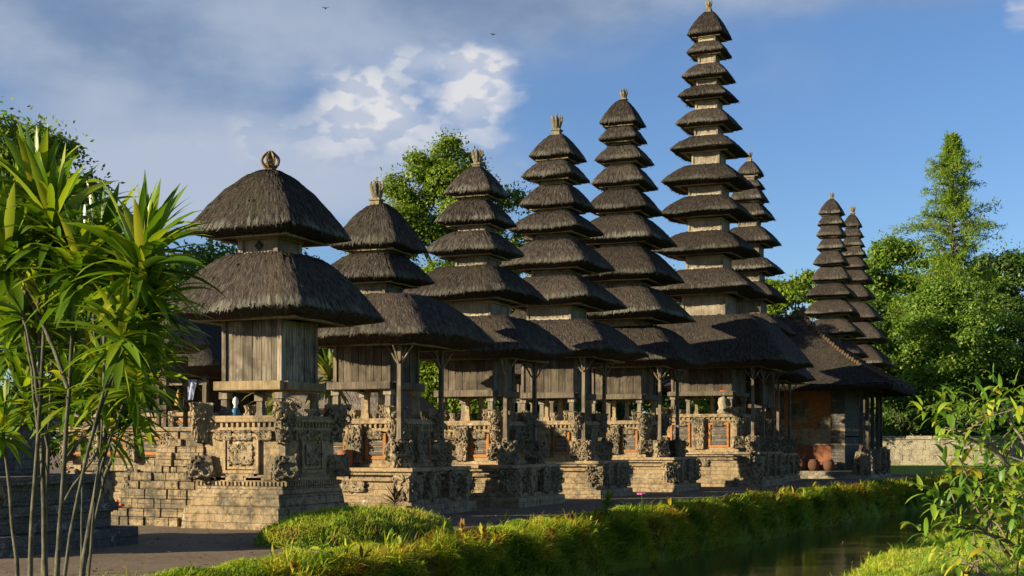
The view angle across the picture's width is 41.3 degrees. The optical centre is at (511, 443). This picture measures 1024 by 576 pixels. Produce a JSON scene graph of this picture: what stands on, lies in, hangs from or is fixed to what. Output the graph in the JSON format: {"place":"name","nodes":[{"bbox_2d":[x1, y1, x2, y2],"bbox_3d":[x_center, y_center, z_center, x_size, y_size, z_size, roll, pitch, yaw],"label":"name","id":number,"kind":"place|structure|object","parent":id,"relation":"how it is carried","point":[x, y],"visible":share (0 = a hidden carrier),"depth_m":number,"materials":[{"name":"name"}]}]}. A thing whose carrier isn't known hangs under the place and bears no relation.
{"place":"outdoors","nodes":[
{"label":"outdoors","id":0,"kind":"place"},
{"bbox_2d":[304,409,316,415],"bbox_3d":[-3.998,-0.620,26.984,0.260,0.160,0.260,0,0,22],"label":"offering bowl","id":1,"kind":"object","parent":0,"point":[310,412],"visible":0.85,"depth_m":26.91,"materials":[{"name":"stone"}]},
{"bbox_2d":[337,450,352,466],"bbox_3d":[-3.784,0.330,30.792,0.370,0.400,0.370,0,0,22],"label":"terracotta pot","id":2,"kind":"object","parent":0,"point":[349,453],"visible":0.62,"depth_m":30.68,"materials":[{"name":"orange ceramic"}]},
{"bbox_2d":[242,366,448,420],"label":"wall","id":3,"kind":"structure","parent":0,"point":[355,402],"depth_m":48.92,"materials":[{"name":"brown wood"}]},
{"bbox_2d":[0,449,940,575],"bbox_3d":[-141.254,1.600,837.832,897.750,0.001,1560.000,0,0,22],"label":"ground","id":4,"kind":"structure","parent":0,"point":[153,556],"depth_m":22.32,"materials":[{"name":"grey concrete"}]},
{"bbox_2d":[0,301,100,453],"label":"bush","id":5,"kind":"object","parent":4,"relation":"on","point":[12,386],"visible":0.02,"depth_m":55.99,"materials":[{"name":"green plant"}]},
{"bbox_2d":[0,96,124,413],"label":"broadleaf tree","id":6,"kind":"object","parent":4,"relation":"on","point":[9,130],"visible":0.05,"depth_m":61.81,"materials":[{"name":"green plant"}]},
{"bbox_2d":[8,373,120,473],"bbox_3d":[-18.300,-1.441,59.825,8.043,8.854,8.221,0,0,-22],"label":"bush","id":7,"kind":"object","parent":4,"relation":"on","point":[56,451],"visible":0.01,"depth_m":58.44,"materials":[{"name":"green plant"}]},
{"bbox_2d":[0,120,135,575],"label":"cordyline plant","id":8,"kind":"object","parent":4,"relation":"on","point":[38,190],"visible":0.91,"depth_m":14.79,"materials":[{"name":"green plant"}]},
{"bbox_2d":[0,417,137,557],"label":"stone altar","id":9,"kind":"object","parent":4,"relation":"on","point":[106,533],"visible":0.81,"depth_m":20.72,"materials":[{"name":"grey stone"}]},
{"bbox_2d":[82,202,129,338],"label":"broadleaf tree","id":10,"kind":"object","parent":4,"relation":"on","point":[86,310],"visible":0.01,"depth_m":78.01,"materials":[{"name":"green plant"}]},
{"bbox_2d":[19,172,225,575],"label":"cordyline plant","id":11,"kind":"object","parent":4,"relation":"on","point":[132,354],"visible":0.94,"depth_m":14.25,"materials":[{"name":"green plant"}]},
{"bbox_2d":[56,427,191,501],"bbox_3d":[-9.323,0.610,36.550,4.800,2.080,3.000,0,0,22],"label":"stone altar","id":12,"kind":"object","parent":4,"relation":"on","point":[121,475],"visible":0.3,"depth_m":35.44,"materials":[{"name":"stone"}]},
{"bbox_2d":[109,316,211,426],"bbox_3d":[-9.659,-2.118,37.547,2.194,3.384,2.183,0,0,22],"label":"roofed shrine","id":13,"kind":"object","parent":12,"relation":"on","point":[199,344],"visible":0.13,"depth_m":37.51,"materials":[{"name":"brown wood"}]},
{"bbox_2d":[36,320,257,464],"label":"bale pavilion","id":14,"kind":"structure","parent":4,"relation":"on","point":[208,368],"depth_m":49.92,"materials":[{"name":"wood"}]},
{"bbox_2d":[175,388,182,411],"bbox_3d":[-12.313,-1.600,50.236,0.360,0.900,0.342,0,0,22],"label":"gilded statue","id":15,"kind":"object","parent":14,"relation":"on","point":[179,396],"visible":0.49,"depth_m":50.17,"materials":[{"name":"gold metal"}]},
{"bbox_2d":[188,379,196,399],"bbox_3d":[-11.707,-1.975,49.491,0.570,0.753,0.112,0,0,22],"label":"hanging cloth","id":16,"kind":"object","parent":14,"relation":"hanging from","point":[191,388],"visible":0.63,"depth_m":49.46,"materials":[{"name":"white fabric"}]},
{"bbox_2d":[166,236,324,404],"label":"broadleaf tree","id":17,"kind":"object","parent":4,"relation":"on","point":[202,253],"visible":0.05,"depth_m":65.81,"materials":[{"name":"green plant"}]},
{"bbox_2d":[111,150,385,529],"bbox_3d":[-5.449,-2.060,27.031,5.197,7.420,3.492,0,0,22],"label":"meru shrine","id":18,"kind":"object","parent":4,"relation":"on","point":[254,467],"visible":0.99,"depth_m":26.04,"materials":[{"name":"stone"}]},
{"bbox_2d":[231,397,239,415],"bbox_3d":[-5.337,-0.725,26.261,0.170,0.370,0.170,0,0,22],"label":"offering bottle","id":19,"kind":"object","parent":18,"relation":"on","point":[235,411],"visible":0.94,"depth_m":26.21,"materials":[{"name":"ceramic"}]},
{"bbox_2d":[243,393,304,414],"bbox_3d":[-6.315,-0.179,35.983,1.618,3.663,1.809,0,0,22],"label":"yellow palm","id":20,"kind":"object","parent":4,"relation":"on","point":[270,409],"visible":0.2,"depth_m":35.89,"materials":[{"name":"green plant"}]},
{"bbox_2d":[318,348,332,366],"bbox_3d":[-9.294,-1.513,66.014,7.844,8.036,7.101,0,0,22],"label":"bush","id":21,"kind":"object","parent":4,"relation":"on","point":[326,352],"depth_m":64.06,"materials":[{"name":"green plant"}]},
{"bbox_2d":[305,348,358,406],"bbox_3d":[-5.352,-0.684,40.070,2.361,4.671,2.345,0,0,22],"label":"yellow palm","id":22,"kind":"object","parent":4,"relation":"on","point":[326,370],"visible":0.38,"depth_m":39.82,"materials":[{"name":"green plant"}]},
{"bbox_2d":[253,502,454,548],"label":"mound grass","id":23,"kind":"structure","parent":4,"relation":"on","point":[364,508],"depth_m":21.83,"materials":[{"name":"green plant"}]},
{"bbox_2d":[381,482,404,507],"bbox_3d":[-2.261,1.055,26.169,0.586,0.725,0.616,0,0,22],"label":"dry plant","id":24,"kind":"object","parent":4,"relation":"on","point":[393,493],"visible":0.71,"depth_m":26.13,"materials":[{"name":"brown plant"}]},
{"bbox_2d":[305,178,496,514],"bbox_3d":[-2.944,-2.298,31.789,4.294,7.896,4.328,0,0,22],"label":"meru shrine","id":25,"kind":"object","parent":4,"relation":"on","point":[381,272],"visible":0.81,"depth_m":31.08,"materials":[{"name":"stone"}]},
{"bbox_2d":[340,127,531,420],"bbox_3d":[-3.221,-6.301,61.250,9.225,16.020,8.482,0,0,22],"label":"broadleaf tree","id":26,"kind":"object","parent":4,"relation":"on","point":[438,174],"visible":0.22,"depth_m":60.69,"materials":[{"name":"green plant"}]},
{"bbox_2d":[2,478,893,575],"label":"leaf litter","id":27,"kind":"object","parent":4,"relation":"on","point":[444,517],"visible":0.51,"depth_m":31.14,"materials":[{"name":"brown plant"}]},
{"bbox_2d":[403,147,574,507],"bbox_3d":[-0.719,-3.140,36.227,4.106,9.580,4.088,0,0,22],"label":"meru shrine","id":28,"kind":"object","parent":4,"relation":"on","point":[479,286],"visible":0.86,"depth_m":35.46,"materials":[{"name":"stone"}]},
{"bbox_2d":[452,385,537,420],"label":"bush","id":29,"kind":"object","parent":4,"relation":"on","point":[528,406],"depth_m":66.98,"materials":[{"name":"green plant"}]},
{"bbox_2d":[510,236,567,420],"bbox_3d":[1.237,-4.015,55.772,4.000,11.330,4.000,0,0,22],"label":"meru shrine","id":30,"kind":"object","parent":4,"relation":"on","point":[523,315],"visible":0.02,"depth_m":55.06,"materials":[{"name":"plant"}]},
{"bbox_2d":[496,400,601,413],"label":"bush","id":31,"kind":"object","parent":4,"relation":"on","point":[578,405],"visible":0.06,"depth_m":68.10,"materials":[{"name":"green plant"}]},
{"bbox_2d":[500,113,649,498],"bbox_3d":[1.577,-4.285,41.924,4.644,11.870,4.617,0,0,22],"label":"meru shrine","id":32,"kind":"object","parent":4,"relation":"on","point":[559,261],"visible":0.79,"depth_m":41.09,"materials":[{"name":"stone"}]},
{"bbox_2d":[596,401,645,420],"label":"bush","id":33,"kind":"object","parent":4,"relation":"on","point":[620,409],"visible":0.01,"depth_m":72.48,"materials":[{"name":"green plant"}]},
{"bbox_2d":[578,88,708,491],"bbox_3d":[4.187,-5.407,47.430,4.703,14.114,4.473,0,0,22],"label":"meru shrine","id":34,"kind":"object","parent":4,"relation":"on","point":[625,206],"visible":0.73,"depth_m":46.48,"materials":[{"name":"stone"}]},
{"bbox_2d":[618,372,692,420],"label":"bush","id":35,"kind":"object","parent":4,"relation":"on","point":[666,400],"visible":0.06,"depth_m":77.26,"materials":[{"name":"green plant"}]},
{"bbox_2d":[651,0,814,486],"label":"meru shrine","id":36,"kind":"object","parent":4,"relation":"on","point":[728,448],"visible":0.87,"depth_m":52.34,"materials":[{"name":"stone"}]},
{"bbox_2d":[717,390,728,413],"bbox_3d":[8.083,-1.605,52.062,0.478,0.910,0.467,0,0,22],"label":"draped statue","id":37,"kind":"object","parent":36,"relation":"on","point":[722,401],"visible":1,"depth_m":51.92,"materials":[{"name":"stone"}]},
{"bbox_2d":[730,150,816,481],"bbox_3d":[10.568,-5.549,58.914,4.725,14.398,4.742,0,0,22],"label":"meru shrine","id":38,"kind":"object","parent":4,"relation":"on","point":[757,236],"visible":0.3,"depth_m":58.33,"materials":[{"name":"stone"}]},
{"bbox_2d":[656,304,917,478],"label":"pavilion","id":39,"kind":"structure","parent":4,"relation":"on","point":[827,414],"depth_m":64.33,"materials":[{"name":"stone"}]},
{"bbox_2d":[791,401,807,422],"bbox_3d":[13.641,-1.510,64.681,0.840,1.020,0.166,0,0,22],"label":"window","id":40,"kind":"structure","parent":39,"relation":"in","point":[799,410],"depth_m":64.63,"materials":[{"name":"glass"}]},
{"bbox_2d":[799,459,805,470],"bbox_3d":[13.577,0.995,64.136,0.560,0.540,0.546,0,0,22],"label":"clay jar","id":41,"kind":"object","parent":39,"relation":"on","point":[802,464],"visible":0.52,"depth_m":63.92,"materials":[{"name":"brown ceramic"}]},
{"bbox_2d":[808,459,819,470],"bbox_3d":[14.178,0.995,63.888,0.560,0.540,0.546,0,0,22],"label":"clay jar","id":42,"kind":"object","parent":39,"relation":"on","point":[813,464],"visible":1,"depth_m":63.69,"materials":[{"name":"brown ceramic"}]},
{"bbox_2d":[823,459,834,470],"bbox_3d":[14.825,0.995,63.620,0.560,0.540,0.546,0,0,22],"label":"clay jar","id":43,"kind":"object","parent":39,"relation":"on","point":[828,464],"visible":0.95,"depth_m":63.43,"materials":[{"name":"brown ceramic"}]},
{"bbox_2d":[805,192,868,358],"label":"meru shrine","id":44,"kind":"object","parent":4,"relation":"on","point":[831,308],"visible":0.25,"depth_m":83.96,"materials":[{"name":"plant"}]},
{"bbox_2d":[841,206,894,448],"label":"meru shrine","id":45,"kind":"object","parent":4,"relation":"on","point":[855,254],"visible":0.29,"depth_m":93.99,"materials":[{"name":"stone"}]},
{"bbox_2d":[885,247,944,435],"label":"broadleaf tree","id":46,"kind":"object","parent":4,"relation":"on","point":[922,263],"visible":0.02,"depth_m":135.17,"materials":[{"name":"green plant"}]},
{"bbox_2d":[0,0,1023,438],"label":"sky","id":47,"kind":"structure","parent":0,"point":[850,99],"materials":[{"name":"blue"}]},
{"bbox_2d":[99,467,1023,575],"bbox_3d":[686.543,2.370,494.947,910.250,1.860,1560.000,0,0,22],"label":"grass bank","id":48,"kind":"structure","parent":0,"point":[865,512],"depth_m":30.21,"materials":[{"name":"green plant"}]},
{"bbox_2d":[595,490,619,517],"bbox_3d":[1.993,1.298,28.904,0.518,0.676,0.567,0,0,39],"label":"broadleaf plant","id":49,"kind":"object","parent":48,"relation":"on","point":[608,498],"visible":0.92,"depth_m":28.87,"materials":[{"name":"green plant"}]},
{"bbox_2d":[840,506,1023,575],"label":"turf","id":50,"kind":"structure","parent":48,"relation":"on","point":[888,556],"depth_m":26.64,"materials":[{"name":"green plant"}]},
{"bbox_2d":[874,435,1023,464],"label":"boundary wall","id":51,"kind":"structure","parent":48,"relation":"on","point":[913,450],"depth_m":103.58,"materials":[{"name":"stone"}]},
{"bbox_2d":[899,363,1023,575],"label":"leafy shrub","id":52,"kind":"object","parent":48,"relation":"on","point":[1014,480],"visible":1,"depth_m":11.35,"materials":[{"name":"green plant"}]},
{"bbox_2d":[609,494,1019,575],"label":"moat water","id":53,"kind":"structure","parent":0,"point":[816,552],"depth_m":32.89,"materials":[{"name":"green liquid"}]},
{"bbox_2d":[890,465,1023,474],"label":"lawn","id":54,"kind":"structure","parent":0,"point":[919,469],"depth_m":85.01,"materials":[{"name":"green plant"}]},
{"bbox_2d":[631,399,715,418],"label":"bush","id":55,"kind":"object","parent":54,"relation":"on","point":[705,403],"visible":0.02,"depth_m":81.87,"materials":[{"name":"green plant"}]},
{"bbox_2d":[649,262,701,413],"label":"broadleaf tree","id":56,"kind":"object","parent":54,"relation":"on","point":[683,402],"visible":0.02,"depth_m":79.45,"materials":[{"name":"green plant"}]},
{"bbox_2d":[765,268,816,320],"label":"broadleaf tree","id":57,"kind":"object","parent":54,"relation":"on","point":[792,290],"visible":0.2,"depth_m":103.40,"materials":[{"name":"green plant"}]},
{"bbox_2d":[863,292,911,435],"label":"broadleaf tree","id":58,"kind":"object","parent":54,"relation":"on","point":[883,327],"visible":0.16,"depth_m":112.23,"materials":[{"name":"green plant"}]},
{"bbox_2d":[863,229,929,430],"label":"broadleaf tree","id":59,"kind":"object","parent":54,"relation":"on","point":[887,254],"visible":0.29,"depth_m":124.94,"materials":[{"name":"green plant"}]},
{"bbox_2d":[869,396,939,435],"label":"bush","id":60,"kind":"object","parent":54,"relation":"on","point":[898,407],"visible":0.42,"depth_m":109.07,"materials":[{"name":"green plant"}]},
{"bbox_2d":[895,387,967,436],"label":"bush","id":61,"kind":"object","parent":54,"relation":"on","point":[928,425],"visible":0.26,"depth_m":108.36,"materials":[{"name":"green plant"}]},
{"bbox_2d":[872,130,1023,435],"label":"conifer","id":62,"kind":"object","parent":54,"relation":"on","point":[955,202],"visible":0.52,"depth_m":117.44,"materials":[{"name":"green plant"}]},
{"bbox_2d":[883,264,1023,435],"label":"round tree","id":63,"kind":"object","parent":54,"relation":"on","point":[937,317],"visible":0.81,"depth_m":109.32,"materials":[{"name":"green plant"}]},
{"bbox_2d":[946,381,1012,435],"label":"bush","id":64,"kind":"object","parent":54,"relation":"on","point":[999,430],"visible":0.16,"depth_m":109.09,"materials":[{"name":"green plant"}]},
{"bbox_2d":[940,247,1023,344],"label":"broadleaf tree","id":65,"kind":"object","parent":54,"relation":"on","point":[987,294],"visible":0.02,"depth_m":130.46,"materials":[{"name":"green plant"}]},
{"bbox_2d":[967,314,1023,435],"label":"round tree","id":66,"kind":"object","parent":54,"relation":"on","point":[1018,328],"visible":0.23,"depth_m":112.22,"materials":[{"name":"green plant"}]},
{"bbox_2d":[970,235,1023,370],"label":"broadleaf tree","id":67,"kind":"object","parent":54,"relation":"on","point":[1010,263],"visible":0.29,"depth_m":126.85,"materials":[{"name":"green plant"}]},
{"bbox_2d":[988,380,1023,436],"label":"bush","id":68,"kind":"object","parent":54,"relation":"on","point":[1014,393],"visible":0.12,"depth_m":109.82,"materials":[{"name":"green plant"}]}
]}

